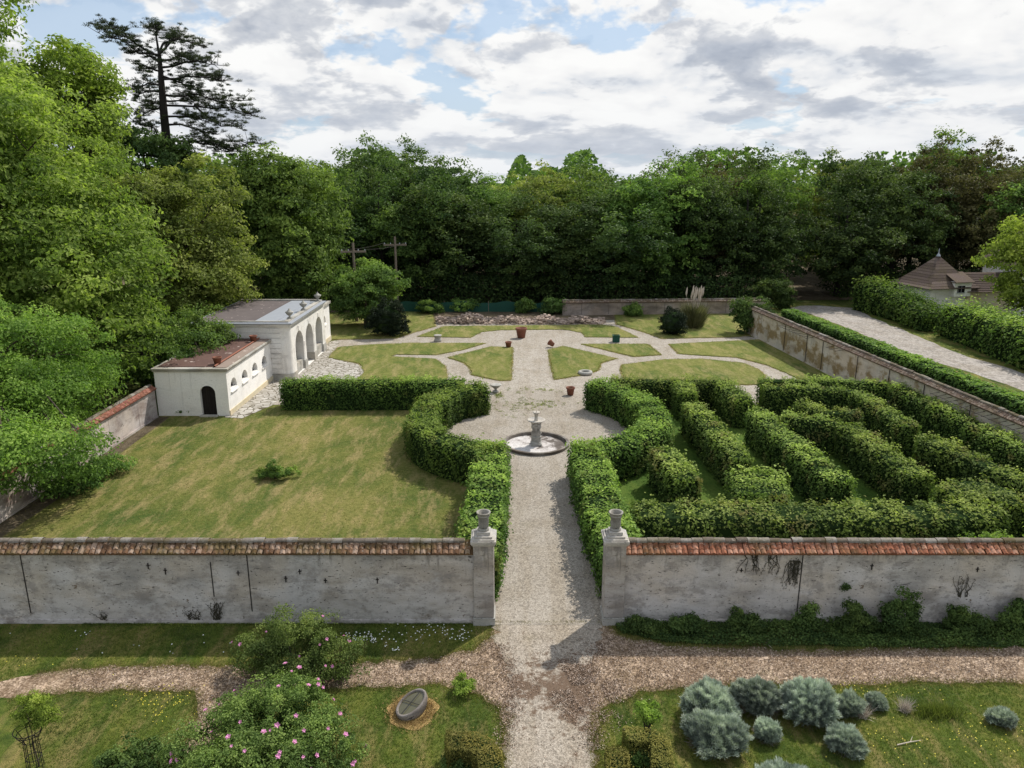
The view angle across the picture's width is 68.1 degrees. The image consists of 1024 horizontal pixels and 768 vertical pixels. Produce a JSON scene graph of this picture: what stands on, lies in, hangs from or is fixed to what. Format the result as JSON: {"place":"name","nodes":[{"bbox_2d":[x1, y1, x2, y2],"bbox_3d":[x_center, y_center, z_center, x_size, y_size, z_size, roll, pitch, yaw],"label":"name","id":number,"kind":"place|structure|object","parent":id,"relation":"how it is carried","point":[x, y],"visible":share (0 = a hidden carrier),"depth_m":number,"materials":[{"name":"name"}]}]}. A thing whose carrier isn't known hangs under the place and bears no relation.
{"place":"outdoors","nodes":[
{"label":"outdoors","id":0,"kind":"place"},
{"bbox_2d":[0,417,167,536],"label":"bare earth","id":1,"kind":"structure","parent":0,"point":[26,512],"depth_m":31.47,"materials":[{"name":"soil"}]},
{"bbox_2d":[0,405,482,539],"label":"lawn","id":2,"kind":"structure","parent":0,"point":[280,516],"depth_m":33.01,"materials":[{"name":"green plant"}]},
{"bbox_2d":[23,447,137,501],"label":"shrub","id":3,"kind":"object","parent":2,"relation":"on","point":[58,487],"visible":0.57,"depth_m":32.05,"materials":[{"name":"green plant"}]},
{"bbox_2d":[277,372,466,410],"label":"hedge","id":4,"kind":"object","parent":2,"relation":"on","point":[319,393],"visible":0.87,"depth_m":43.98,"materials":[{"name":"green plant"}]},
{"bbox_2d":[401,378,503,485],"bbox_3d":[-2.931,2.026,38.497,5.181,2.151,12.531,0,15,0],"label":"hedge","id":5,"kind":"object","parent":2,"relation":"on","point":[433,447],"visible":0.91,"depth_m":35.93,"materials":[{"name":"green plant"}]},
{"bbox_2d":[225,340,363,417],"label":"flagstone terrace","id":6,"kind":"structure","parent":0,"point":[267,396],"depth_m":52.22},
{"bbox_2d":[329,311,434,338],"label":"parterre lawn","id":7,"kind":"structure","parent":0,"point":[340,328],"depth_m":69.11,"materials":[{"name":"green plant"}]},
{"bbox_2d":[364,295,410,336],"bbox_3d":[-10.698,-5.839,64.981,3.998,3.526,3.597,-7,17,-24],"label":"topiary ball","id":8,"kind":"object","parent":7,"relation":"on","point":[384,318],"visible":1,"depth_m":64.20,"materials":[{"name":"green plant"}]},
{"bbox_2d":[328,343,483,378],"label":"parterre lawn","id":9,"kind":"structure","parent":0,"point":[379,360],"depth_m":56.75,"materials":[{"name":"green plant"}]},
{"bbox_2d":[449,346,511,380],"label":"parterre lawn","id":10,"kind":"structure","parent":0,"point":[493,362],"depth_m":55.81,"materials":[{"name":"green plant"}]},
{"bbox_2d":[0,183,1013,592],"bbox_3d":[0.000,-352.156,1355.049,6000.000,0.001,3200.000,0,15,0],"label":"ground","id":11,"kind":"structure","parent":0,"point":[136,387],"depth_m":49.54,"materials":[{"name":"green plant"}]},
{"bbox_2d":[0,0,90,353],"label":"broadleaf tree","id":12,"kind":"object","parent":11,"relation":"on","point":[4,32],"visible":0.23,"depth_m":52.26,"materials":[{"name":"green plant"}]},
{"bbox_2d":[0,293,129,498],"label":"broadleaf tree","id":13,"kind":"object","parent":11,"relation":"on","point":[52,389],"visible":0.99,"depth_m":33.38,"materials":[{"name":"green plant"}]},
{"bbox_2d":[8,33,141,327],"bbox_3d":[-35.813,-15.032,60.742,13.901,23.673,11.912,0,15,0],"label":"broadleaf tree","id":14,"kind":"object","parent":11,"relation":"on","point":[80,67],"visible":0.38,"depth_m":57.38,"materials":[{"name":"green plant"}]},
{"bbox_2d":[0,384,158,522],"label":"boundary wall","id":15,"kind":"structure","parent":11,"relation":"on","point":[133,415],"depth_m":38.37,"materials":[{"name":"paint"}]},
{"bbox_2d":[0,58,183,401],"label":"broadleaf tree","id":16,"kind":"object","parent":11,"relation":"on","point":[77,231],"visible":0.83,"depth_m":42.43,"materials":[{"name":"green plant"}]},
{"bbox_2d":[58,102,204,307],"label":"broadleaf tree","id":17,"kind":"object","parent":11,"relation":"on","point":[150,143],"visible":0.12,"depth_m":68.85,"materials":[{"name":"green plant"}]},
{"bbox_2d":[75,291,261,389],"bbox_3d":[-21.802,-2.587,48.044,11.109,6.184,13.145,-14,20,-41],"label":"tree","id":18,"kind":"object","parent":11,"relation":"on","point":[168,349],"visible":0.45,"depth_m":46.73,"materials":[{"name":"green plant"}]},
{"bbox_2d":[82,14,272,167],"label":"pine tree","id":19,"kind":"object","parent":11,"relation":"on","point":[172,35],"visible":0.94,"depth_m":69.97,"materials":[{"name":"green plant"}]},
{"bbox_2d":[94,149,269,323],"bbox_3d":[-25.637,-9.836,57.314,13.575,15.387,13.266,-6,16,-22],"label":"broadleaf tree","id":20,"kind":"object","parent":11,"relation":"on","point":[220,262],"visible":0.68,"depth_m":55.71,"materials":[{"name":"green plant"}]},
{"bbox_2d":[150,338,272,416],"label":"garden pavilion","id":21,"kind":"structure","parent":11,"relation":"on","point":[234,381],"depth_m":43.13,"materials":[{"name":"paint"}]},
{"bbox_2d":[0,537,473,623],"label":"garden wall","id":22,"kind":"structure","parent":11,"relation":"on","point":[129,580],"depth_m":22.63,"materials":[{"name":"paint"}]},
{"bbox_2d":[191,299,326,379],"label":"garden pavilion","id":23,"kind":"structure","parent":11,"relation":"on","point":[301,333],"depth_m":52.58,"materials":[{"name":"paint"}]},
{"bbox_2d":[193,139,354,300],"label":"broadleaf tree","id":24,"kind":"object","parent":11,"relation":"on","point":[278,191],"visible":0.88,"depth_m":68.67,"materials":[{"name":"green plant"}]},
{"bbox_2d":[323,257,413,324],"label":"tree","id":25,"kind":"object","parent":11,"relation":"on","point":[372,280],"visible":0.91,"depth_m":67.93,"materials":[{"name":"green plant"}]},
{"bbox_2d":[470,527,496,625],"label":"gate pillar","id":26,"kind":"structure","parent":11,"relation":"on","point":[482,544],"depth_m":22.48,"materials":[{"name":"stone"}]},
{"bbox_2d":[600,527,629,625],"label":"gate pillar","id":27,"kind":"structure","parent":11,"relation":"on","point":[615,544],"depth_m":22.50,"materials":[{"name":"stone"}]},
{"bbox_2d":[562,298,765,314],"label":"boundary wall","id":28,"kind":"structure","parent":11,"relation":"on","point":[612,306],"depth_m":75.09,"materials":[{"name":"paint"}]},
{"bbox_2d":[624,537,1023,623],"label":"garden wall","id":29,"kind":"structure","parent":11,"relation":"on","point":[666,578],"depth_m":22.59,"materials":[{"name":"paint"}]},
{"bbox_2d":[748,305,1023,442],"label":"boundary wall","id":30,"kind":"structure","parent":11,"relation":"on","point":[829,355],"depth_m":48.80,"materials":[{"name":"paint"}]},
{"bbox_2d":[781,308,1023,415],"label":"hedge","id":31,"kind":"object","parent":11,"relation":"on","point":[986,391],"visible":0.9,"depth_m":51.66,"materials":[{"name":"green plant"}]},
{"bbox_2d":[891,248,979,307],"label":"cottage","id":32,"kind":"structure","parent":11,"relation":"on","point":[940,277],"depth_m":75.15,"materials":[{"name":"tile"}]},
{"bbox_2d":[970,215,1023,318],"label":"broadleaf tree","id":33,"kind":"object","parent":11,"relation":"on","point":[1007,253],"visible":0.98,"depth_m":66.30,"materials":[{"name":"green plant"}]},
{"bbox_2d":[0,619,1023,767],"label":"front lawn","id":34,"kind":"structure","parent":0,"point":[10,752],"depth_m":19.03,"materials":[{"name":"green plant"}]},
{"bbox_2d":[0,611,125,766],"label":"sapling","id":35,"kind":"object","parent":34,"relation":"on","point":[43,715],"visible":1,"depth_m":17.04,"materials":[{"name":"green plant"}]},
{"bbox_2d":[91,729,194,767],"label":"weedy shrub","id":36,"kind":"object","parent":34,"relation":"on","point":[127,758],"visible":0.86,"depth_m":17.11,"materials":[{"name":"green plant"}]},
{"bbox_2d":[154,662,369,767],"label":"rose bush","id":37,"kind":"object","parent":34,"relation":"on","point":[248,738],"visible":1,"depth_m":17.09,"materials":[{"name":"green plant"}]},
{"bbox_2d":[444,726,506,767],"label":"box hedge","id":38,"kind":"object","parent":34,"relation":"on","point":[475,751],"visible":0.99,"depth_m":17.04,"materials":[{"name":"green plant"}]},
{"bbox_2d":[621,718,678,767],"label":"box hedge","id":39,"kind":"object","parent":34,"relation":"on","point":[653,742],"visible":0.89,"depth_m":17.23,"materials":[{"name":"green plant"}]},
{"bbox_2d":[678,674,742,716],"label":"lavender bush","id":40,"kind":"object","parent":34,"relation":"on","point":[708,692],"visible":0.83,"depth_m":18.76,"materials":[{"name":"green plant"}]},
{"bbox_2d":[679,706,754,762],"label":"lavender bush","id":41,"kind":"object","parent":34,"relation":"on","point":[717,731],"visible":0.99,"depth_m":17.71,"materials":[{"name":"green plant"}]},
{"bbox_2d":[728,673,783,719],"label":"lavender bush","id":42,"kind":"object","parent":34,"relation":"on","point":[756,695],"visible":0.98,"depth_m":18.92,"materials":[{"name":"green plant"}]},
{"bbox_2d":[779,675,841,731],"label":"lavender bush","id":43,"kind":"object","parent":34,"relation":"on","point":[812,701],"visible":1,"depth_m":18.60,"materials":[{"name":"green plant"}]},
{"bbox_2d":[615,616,1023,648],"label":"ground cover","id":44,"kind":"object","parent":34,"relation":"on","point":[877,635],"visible":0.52,"depth_m":22.16,"materials":[{"name":"green plant"}]},
{"bbox_2d":[823,720,870,760],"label":"lavender bush","id":45,"kind":"object","parent":34,"relation":"on","point":[846,739],"visible":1,"depth_m":17.68,"materials":[{"name":"green plant"}]},
{"bbox_2d":[876,585,926,634],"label":"bush","id":46,"kind":"object","parent":34,"relation":"on","point":[892,621],"visible":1,"depth_m":22.18,"materials":[{"name":"green plant"}]},
{"bbox_2d":[941,604,993,637],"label":"bush","id":47,"kind":"object","parent":34,"relation":"on","point":[964,620],"visible":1,"depth_m":22.24,"materials":[{"name":"green plant"}]},
{"bbox_2d":[0,626,1023,767],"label":"bark path","id":48,"kind":"structure","parent":0,"point":[9,688],"depth_m":20.73,"materials":[{"name":"brown wood"}]},
{"bbox_2d":[226,602,371,689],"bbox_3d":[-5.771,6.933,20.372,3.933,2.022,2.423,-3,15,-11],"label":"rose bush","id":49,"kind":"object","parent":48,"relation":"on","point":[310,659],"visible":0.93,"depth_m":20.29,"materials":[{"name":"green plant"}]},
{"bbox_2d":[0,0,1023,182],"label":"sky","id":50,"kind":"structure","parent":0,"point":[489,83],"materials":[{"name":"white"}]},
{"bbox_2d":[14,146,1019,253],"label":"distant woodland","id":51,"kind":"object","parent":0,"point":[523,169],"visible":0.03,"depth_m":115.73,"materials":[{"name":"green plant"}]},
{"bbox_2d":[418,324,637,337],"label":"parterre lawn","id":52,"kind":"structure","parent":0,"point":[599,330],"depth_m":67.73,"materials":[{"name":"green plant"}]},
{"bbox_2d":[462,391,604,624],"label":"garden walk","id":53,"kind":"structure","parent":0,"point":[547,575],"depth_m":29.11,"materials":[{"name":"beige gravel"}]},
{"bbox_2d":[451,438,514,601],"bbox_3d":[-0.980,4.559,29.103,2.218,2.151,11.130,0,15,0],"label":"hedge","id":54,"kind":"object","parent":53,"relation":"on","point":[489,481],"visible":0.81,"depth_m":28.23,"materials":[{"name":"green plant"}]},
{"bbox_2d":[565,435,644,597],"bbox_3d":[3.402,4.557,29.093,2.317,2.160,11.124,0,15,0],"label":"hedge","id":55,"kind":"object","parent":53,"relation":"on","point":[595,489],"visible":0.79,"depth_m":28.39,"materials":[{"name":"green plant"}]},
{"bbox_2d":[273,320,795,404],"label":"parterre gravel","id":56,"kind":"structure","parent":0,"point":[531,367],"depth_m":58.61,"materials":[{"name":"grey gravel"}]},
{"bbox_2d":[435,312,605,324],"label":"rubble","id":57,"kind":"object","parent":56,"relation":"on","point":[466,317],"visible":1,"depth_m":70.83,"materials":[{"name":"grey stone"}]},
{"bbox_2d":[445,403,626,455],"bbox_3d":[1.300,2.378,41.036,12.400,0.001,10.800,0,15,0],"label":"round court","id":58,"kind":"object","parent":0,"point":[610,424],"visible":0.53,"depth_m":40.45,"materials":[{"name":"beige gravel"}]},
{"bbox_2d":[504,411,568,455],"bbox_3d":[1.220,2.327,38.226,3.344,2.021,3.344,0,15,0],"label":"fountain","id":59,"kind":"object","parent":58,"relation":"on","point":[535,441],"visible":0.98,"depth_m":38.15,"materials":[{"name":"stone"}]},
{"bbox_2d":[91,254,981,319],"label":"forest floor","id":60,"kind":"structure","parent":0,"point":[806,287],"depth_m":89.30,"materials":[{"name":"soil"}]},
{"bbox_2d":[334,129,467,294],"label":"forest tree","id":61,"kind":"object","parent":60,"relation":"on","point":[378,202],"visible":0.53,"depth_m":80.80,"materials":[{"name":"green plant"}]},
{"bbox_2d":[364,182,479,299],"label":"forest tree","id":62,"kind":"object","parent":60,"relation":"on","point":[423,247],"visible":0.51,"depth_m":80.43,"materials":[{"name":"green plant"}]},
{"bbox_2d":[391,152,493,289],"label":"forest tree","id":63,"kind":"object","parent":60,"relation":"on","point":[462,186],"visible":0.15,"depth_m":85.48,"materials":[{"name":"green plant"}]},
{"bbox_2d":[395,182,531,298],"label":"forest tree","id":64,"kind":"object","parent":60,"relation":"on","point":[470,231],"visible":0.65,"depth_m":80.62,"materials":[{"name":"green plant"}]},
{"bbox_2d":[472,184,581,299],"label":"forest tree","id":65,"kind":"object","parent":60,"relation":"on","point":[500,251],"visible":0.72,"depth_m":79.30,"materials":[{"name":"green plant"}]},
{"bbox_2d":[492,158,589,288],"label":"forest tree","id":66,"kind":"object","parent":60,"relation":"on","point":[539,183],"visible":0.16,"depth_m":88.25,"materials":[{"name":"green plant"}]},
{"bbox_2d":[500,191,609,298],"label":"forest tree","id":67,"kind":"object","parent":60,"relation":"on","point":[567,238],"visible":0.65,"depth_m":79.90,"materials":[{"name":"green plant"}]},
{"bbox_2d":[528,163,629,286],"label":"forest tree","id":68,"kind":"object","parent":60,"relation":"on","point":[575,192],"visible":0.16,"depth_m":89.20,"materials":[{"name":"green plant"}]},
{"bbox_2d":[206,265,982,306],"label":"undergrowth","id":69,"kind":"object","parent":60,"relation":"on","point":[441,298],"visible":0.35,"depth_m":80.98,"materials":[{"name":"green plant"}]},
{"bbox_2d":[559,176,687,298],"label":"forest tree","id":70,"kind":"object","parent":60,"relation":"on","point":[605,249],"visible":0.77,"depth_m":78.18,"materials":[{"name":"green plant"}]},
{"bbox_2d":[600,154,714,298],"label":"forest tree","id":71,"kind":"object","parent":60,"relation":"on","point":[628,207],"visible":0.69,"depth_m":79.19,"materials":[{"name":"green plant"}]},
{"bbox_2d":[659,173,756,297],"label":"forest tree","id":72,"kind":"object","parent":60,"relation":"on","point":[714,203],"visible":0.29,"depth_m":81.08,"materials":[{"name":"green plant"}]},
{"bbox_2d":[667,142,823,295],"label":"forest tree","id":73,"kind":"object","parent":60,"relation":"on","point":[775,232],"visible":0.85,"depth_m":80.74,"materials":[{"name":"green plant"}]},
{"bbox_2d":[729,149,819,285],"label":"forest tree","id":74,"kind":"object","parent":60,"relation":"on","point":[748,184],"visible":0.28,"depth_m":86.87,"materials":[{"name":"green plant"}]},
{"bbox_2d":[753,157,916,295],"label":"forest tree","id":75,"kind":"object","parent":60,"relation":"on","point":[869,253],"visible":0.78,"depth_m":82.15,"materials":[{"name":"green plant"}]},
{"bbox_2d":[813,149,894,284],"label":"forest tree","id":76,"kind":"object","parent":60,"relation":"on","point":[827,168],"visible":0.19,"depth_m":93.19,"materials":[{"name":"green plant"}]},
{"bbox_2d":[837,157,974,286],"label":"forest tree","id":77,"kind":"object","parent":60,"relation":"on","point":[902,210],"visible":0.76,"depth_m":85.05,"materials":[{"name":"green plant"}]},
{"bbox_2d":[866,147,991,268],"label":"forest tree","id":78,"kind":"object","parent":60,"relation":"on","point":[970,218],"visible":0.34,"depth_m":87.12,"materials":[{"name":"green plant"}]},
{"bbox_2d":[886,135,986,270],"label":"forest tree","id":79,"kind":"object","parent":60,"relation":"on","point":[924,162],"visible":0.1,"depth_m":89.08,"materials":[{"name":"green plant"}]},
{"bbox_2d":[933,135,1023,267],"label":"forest tree","id":80,"kind":"object","parent":60,"relation":"on","point":[986,184],"visible":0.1,"depth_m":88.89,"materials":[{"name":"green plant"}]},
{"bbox_2d":[957,166,1023,271],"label":"forest tree","id":81,"kind":"object","parent":60,"relation":"on","point":[985,236],"visible":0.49,"depth_m":85.78,"materials":[{"name":"green plant"}]},
{"bbox_2d":[490,625,602,767],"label":"gravel walk","id":82,"kind":"structure","parent":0,"point":[559,752],"depth_m":19.83,"materials":[{"name":"beige gravel"}]},
{"bbox_2d":[548,346,615,378],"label":"parterre lawn","id":83,"kind":"structure","parent":0,"point":[568,362],"depth_m":56.12,"materials":[{"name":"green plant"}]},
{"bbox_2d":[615,314,749,338],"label":"parterre lawn","id":84,"kind":"structure","parent":0,"point":[720,325],"depth_m":69.11,"materials":[{"name":"green plant"}]},
{"bbox_2d":[621,359,763,384],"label":"parterre lawn","id":85,"kind":"structure","parent":0,"point":[742,373],"depth_m":53.19,"materials":[{"name":"green plant"}]},
{"bbox_2d":[670,339,833,379],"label":"parterre lawn","id":86,"kind":"structure","parent":0,"point":[759,350],"depth_m":58.38,"materials":[{"name":"green plant"}]},
{"bbox_2d":[618,405,942,511],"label":"maze lawn","id":87,"kind":"structure","parent":0,"point":[637,488],"depth_m":33.89,"materials":[{"name":"green plant"}]},
{"bbox_2d":[569,375,676,481],"bbox_3d":[5.811,1.987,38.632,5.071,2.158,13.182,2,15,8],"label":"hedge","id":88,"kind":"object","parent":87,"relation":"on","point":[645,420],"visible":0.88,"depth_m":36.86,"materials":[{"name":"green plant"}]},
{"bbox_2d":[609,371,732,408],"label":"hedge","id":89,"kind":"object","parent":87,"relation":"on","point":[657,387],"visible":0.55,"depth_m":44.26,"materials":[{"name":"green plant"}]},
{"bbox_2d":[643,445,703,503],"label":"hedge","id":90,"kind":"object","parent":87,"relation":"on","point":[672,476],"visible":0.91,"depth_m":30.89,"materials":[{"name":"green plant"}]},
{"bbox_2d":[677,399,755,490],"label":"hedge","id":91,"kind":"object","parent":87,"relation":"on","point":[719,451],"visible":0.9,"depth_m":35.04,"materials":[{"name":"green plant"}]},
{"bbox_2d":[710,378,756,428],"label":"hedge","id":92,"kind":"object","parent":87,"relation":"on","point":[731,403],"visible":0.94,"depth_m":41.58,"materials":[{"name":"green plant"}]},
{"bbox_2d":[722,463,795,504],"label":"hedge","id":93,"kind":"object","parent":87,"relation":"on","point":[751,486],"visible":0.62,"depth_m":29.43,"materials":[{"name":"green plant"}]},
{"bbox_2d":[742,405,858,505],"bbox_3d":[12.641,3.175,34.299,1.927,2.118,9.753,-1,15,-4],"label":"hedge","id":94,"kind":"object","parent":87,"relation":"on","point":[770,441],"visible":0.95,"depth_m":32.85,"materials":[{"name":"green plant"}]},
{"bbox_2d":[777,406,844,454],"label":"hedge","id":95,"kind":"object","parent":87,"relation":"on","point":[818,431],"visible":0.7,"depth_m":37.18,"materials":[{"name":"green plant"}]},
{"bbox_2d":[628,489,1014,539],"bbox_3d":[10.924,5.058,27.161,13.606,2.199,2.832,0,15,0],"label":"hedge","id":96,"kind":"object","parent":87,"relation":"on","point":[732,519],"visible":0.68,"depth_m":26.44,"materials":[{"name":"green plant"}]},
{"bbox_2d":[754,373,891,406],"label":"hedge","id":97,"kind":"object","parent":87,"relation":"on","point":[878,388],"visible":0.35,"depth_m":44.20,"materials":[{"name":"green plant"}]},
{"bbox_2d":[756,380,921,457],"bbox_3d":[18.200,1.373,40.892,4.475,2.167,9.418,-10,18,-33],"label":"hedge","id":98,"kind":"object","parent":87,"relation":"on","point":[897,428],"visible":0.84,"depth_m":41.57,"materials":[{"name":"green plant"}]},
{"bbox_2d":[828,421,938,505],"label":"hedge","id":99,"kind":"object","parent":87,"relation":"on","point":[876,464],"visible":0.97,"depth_m":32.60,"materials":[{"name":"green plant"}]},
{"bbox_2d":[884,381,1023,473],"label":"hedge","id":100,"kind":"object","parent":87,"relation":"on","point":[937,417],"visible":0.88,"depth_m":37.58,"materials":[{"name":"green plant"}]},
{"bbox_2d":[909,431,1023,500],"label":"hedge","id":101,"kind":"object","parent":87,"relation":"on","point":[955,462],"visible":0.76,"depth_m":32.55,"materials":[{"name":"green plant"}]},
{"bbox_2d":[929,473,1023,537],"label":"hedge","id":102,"kind":"object","parent":87,"relation":"on","point":[1011,501],"visible":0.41,"depth_m":28.30,"materials":[{"name":"green plant"}]},
{"bbox_2d":[772,302,1023,395],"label":"verge","id":103,"kind":"structure","parent":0,"point":[946,343],"depth_m":61.46,"materials":[{"name":"green plant"}]},
{"bbox_2d":[849,272,948,332],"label":"hedge","id":104,"kind":"object","parent":103,"relation":"on","point":[886,300],"visible":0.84,"depth_m":72.12,"materials":[{"name":"green plant"}]},
{"bbox_2d":[932,294,1023,369],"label":"hedge","id":105,"kind":"object","parent":103,"relation":"on","point":[989,331],"visible":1,"depth_m":59.12,"materials":[{"name":"green plant"}]},
{"bbox_2d":[791,306,1023,390],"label":"driveway","id":106,"kind":"structure","parent":0,"point":[869,326],"depth_m":62.17,"materials":[{"name":"grey gravel"}]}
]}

